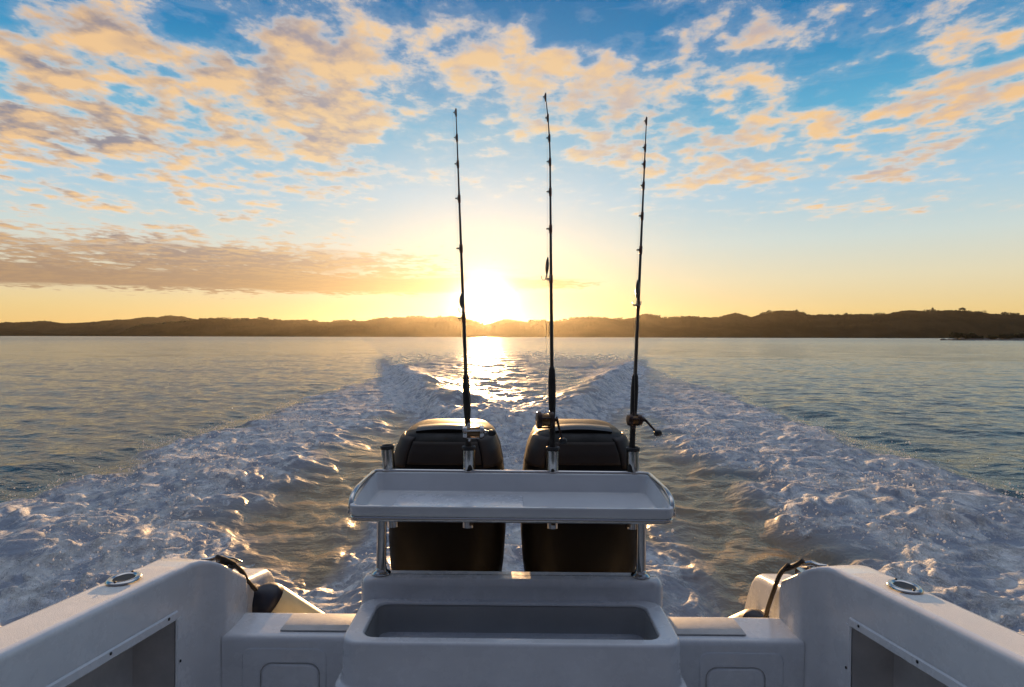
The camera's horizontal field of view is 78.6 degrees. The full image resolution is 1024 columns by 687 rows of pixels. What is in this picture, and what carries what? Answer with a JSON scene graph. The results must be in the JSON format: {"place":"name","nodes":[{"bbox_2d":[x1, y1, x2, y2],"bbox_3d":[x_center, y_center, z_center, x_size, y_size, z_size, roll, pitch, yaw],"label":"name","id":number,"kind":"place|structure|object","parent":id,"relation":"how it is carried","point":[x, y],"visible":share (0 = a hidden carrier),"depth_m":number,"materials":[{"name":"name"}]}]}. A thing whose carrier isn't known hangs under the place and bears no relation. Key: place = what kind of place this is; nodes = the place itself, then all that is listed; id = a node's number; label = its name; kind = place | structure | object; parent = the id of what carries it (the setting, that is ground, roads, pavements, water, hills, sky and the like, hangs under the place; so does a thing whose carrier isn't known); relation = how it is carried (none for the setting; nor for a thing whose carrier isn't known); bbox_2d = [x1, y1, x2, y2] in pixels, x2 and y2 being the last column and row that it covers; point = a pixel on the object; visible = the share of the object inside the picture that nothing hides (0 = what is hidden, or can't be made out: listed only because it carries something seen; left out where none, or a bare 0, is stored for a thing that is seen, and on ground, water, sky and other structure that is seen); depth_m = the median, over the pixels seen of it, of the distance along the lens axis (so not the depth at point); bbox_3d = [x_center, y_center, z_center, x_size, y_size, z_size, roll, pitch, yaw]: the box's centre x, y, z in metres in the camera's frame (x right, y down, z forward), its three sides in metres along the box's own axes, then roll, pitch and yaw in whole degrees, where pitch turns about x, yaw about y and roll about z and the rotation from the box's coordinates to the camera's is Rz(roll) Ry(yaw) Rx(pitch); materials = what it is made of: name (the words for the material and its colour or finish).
{"place":"outdoors","nodes":[
{"label":"outdoors","id":0,"kind":"place"},
{"bbox_2d":[0,315,197,333],"bbox_3d":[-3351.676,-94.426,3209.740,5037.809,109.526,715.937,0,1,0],"label":"distant hills","id":1,"kind":"structure","parent":0,"point":[107,326],"depth_m":3063.28,"materials":[{"name":"green plant"}]},
{"bbox_2d":[0,336,1023,634],"bbox_3d":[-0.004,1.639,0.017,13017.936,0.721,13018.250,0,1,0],"label":"sea water","id":2,"kind":"structure","parent":0,"point":[84,406],"depth_m":9.92,"materials":[{"name":"blue liquid"}]},
{"bbox_2d":[0,554,1023,686],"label":"fishing boat","id":3,"kind":"object","parent":2,"relation":"on","point":[174,622],"visible":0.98,"depth_m":2.00,"materials":[{"name":"white plastic"}]},
{"bbox_2d":[215,555,257,591],"bbox_3d":[-0.984,0.832,2.259,0.046,0.216,0.237,0,1,8],"label":"rope","id":4,"kind":"object","parent":3,"relation":"attached to","point":[223,560],"visible":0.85,"depth_m":2.20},
{"bbox_2d":[252,582,323,612],"bbox_3d":[-0.786,1.167,2.523,0.534,0.477,0.151,0,1,-29],"label":"fender","id":5,"kind":"object","parent":3,"relation":"hanging from","point":[271,597],"visible":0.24,"depth_m":2.40,"materials":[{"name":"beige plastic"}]},
{"bbox_2d":[389,419,505,570],"bbox_3d":[-0.288,1.306,2.804,0.512,1.897,1.081,0,1,0],"label":"outboard motor","id":6,"kind":"object","parent":3,"relation":"attached to","point":[434,546],"visible":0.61,"depth_m":2.61,"materials":[{"name":"paint"}]},
{"bbox_2d":[348,444,675,579],"bbox_3d":[-0.002,0.612,2.254,1.088,0.424,0.420,1,1,0],"label":"bait table","id":7,"kind":"object","parent":3,"relation":"on","point":[388,495],"visible":0.98,"depth_m":2.27,"materials":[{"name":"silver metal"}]},
{"bbox_2d":[453,108,495,525],"bbox_3d":[-0.188,-0.142,2.466,0.106,1.676,0.315,0,1,-35],"label":"fishing rod","id":8,"kind":"object","parent":7,"relation":"attached to","point":[469,432],"visible":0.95,"depth_m":2.46,"materials":[{"name":"plastic"}]},
{"bbox_2d":[458,292,468,312],"bbox_3d":[-0.190,-0.162,2.458,0.039,0.081,0.019,0,1,0],"label":"fishing lure","id":9,"kind":"object","parent":8,"relation":"hanging from","point":[461,300],"visible":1,"depth_m":2.45,"materials":[{"name":"black metal"}]},
{"bbox_2d":[535,93,566,524],"bbox_3d":[0.150,-0.170,2.479,0.118,1.733,0.246,0,1,0],"label":"fishing rod","id":10,"kind":"object","parent":7,"relation":"attached to","point":[549,419],"visible":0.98,"depth_m":2.46,"materials":[{"name":"plastic"}]},
{"bbox_2d":[541,257,550,280],"bbox_3d":[0.135,-0.294,2.455,0.042,0.095,0.014,0,1,-30],"label":"fishing lure","id":11,"kind":"object","parent":10,"relation":"hanging from","point":[547,265],"visible":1,"depth_m":2.45,"materials":[{"name":"black metal"}]},
{"bbox_2d":[626,117,661,526],"bbox_3d":[0.504,-0.117,2.480,0.131,1.642,0.246,0,1,0],"label":"fishing rod","id":12,"kind":"object","parent":7,"relation":"attached to","point":[634,419],"visible":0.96,"depth_m":2.46,"materials":[{"name":"plastic"}]},
{"bbox_2d":[632,280,641,305],"bbox_3d":[0.491,-0.201,2.458,0.040,0.105,0.016,0,1,-5],"label":"fishing lure","id":13,"kind":"object","parent":12,"relation":"hanging from","point":[637,287],"visible":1,"depth_m":2.45,"materials":[{"name":"black metal"}]},
{"bbox_2d":[521,419,635,572],"bbox_3d":[0.293,1.308,2.804,0.512,1.897,1.081,0,1,0],"label":"outboard motor","id":14,"kind":"object","parent":3,"relation":"attached to","point":[594,445],"visible":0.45,"depth_m":2.61,"materials":[{"name":"paint"}]},
{"bbox_2d":[763,559,804,617],"bbox_3d":[0.974,0.906,2.280,0.042,0.335,0.275,0,1,-5],"label":"rope","id":15,"kind":"object","parent":3,"relation":"hanging from","point":[787,567],"visible":0.98,"depth_m":2.28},
{"bbox_2d":[730,608,768,617],"bbox_3d":[0.902,1.209,2.594,0.124,0.320,0.409,0,1,-30],"label":"fender","id":16,"kind":"object","parent":15,"relation":"hanging from","point":[751,613],"visible":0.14,"depth_m":2.48,"materials":[{"name":"beige plastic"}]},
{"bbox_2d":[2,396,1023,631],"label":"spray","id":17,"kind":"object","parent":2,"relation":"on","point":[511,467],"visible":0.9,"depth_m":7.11,"materials":[{"name":"white liquid"}]},
{"bbox_2d":[0,310,1023,337],"bbox_3d":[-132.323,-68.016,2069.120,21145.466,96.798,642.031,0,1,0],"label":"hills","id":18,"kind":"structure","parent":0,"point":[899,324],"depth_m":1886.08,"materials":[{"name":"green plant"}]},
{"bbox_2d":[126,309,1019,330],"bbox_3d":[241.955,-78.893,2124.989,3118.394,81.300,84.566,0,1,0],"label":"woodland","id":19,"kind":"object","parent":18,"relation":"on","point":[768,311],"visible":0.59,"depth_m":2108.47,"materials":[{"name":"green plant"}]},
{"bbox_2d":[0,0,1023,324],"label":"sky","id":20,"kind":"structure","parent":0,"point":[194,159],"materials":[{"name":"blue"}]},
{"bbox_2d":[946,338,1023,339],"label":"islet terrain","id":21,"kind":"structure","parent":0,"point":[986,339],"depth_m":406.89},
{"bbox_2d":[949,332,963,338],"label":"islet bush","id":22,"kind":"object","parent":21,"relation":"on","point":[957,335],"visible":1,"depth_m":408.76,"materials":[{"name":"green plant"}]},
{"bbox_2d":[961,332,974,338],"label":"islet bush","id":23,"kind":"object","parent":21,"relation":"on","point":[968,336],"visible":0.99,"depth_m":408.23,"materials":[{"name":"green plant"}]},
{"bbox_2d":[972,335,983,338],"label":"islet bush","id":24,"kind":"object","parent":21,"relation":"on","point":[978,337],"visible":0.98,"depth_m":408.43,"materials":[{"name":"green plant"}]},
{"bbox_2d":[986,335,998,338],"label":"islet bush","id":25,"kind":"object","parent":21,"relation":"on","point":[992,337],"visible":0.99,"depth_m":407.95,"materials":[{"name":"green plant"}]},
{"bbox_2d":[998,334,1013,338],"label":"islet bush","id":26,"kind":"object","parent":21,"relation":"on","point":[1003,336],"visible":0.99,"depth_m":409.15,"materials":[{"name":"green plant"}]},
{"bbox_2d":[1008,332,1023,337],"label":"islet bush","id":27,"kind":"object","parent":21,"relation":"on","point":[1018,335],"visible":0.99,"depth_m":409.23,"materials":[{"name":"green plant"}]}
]}

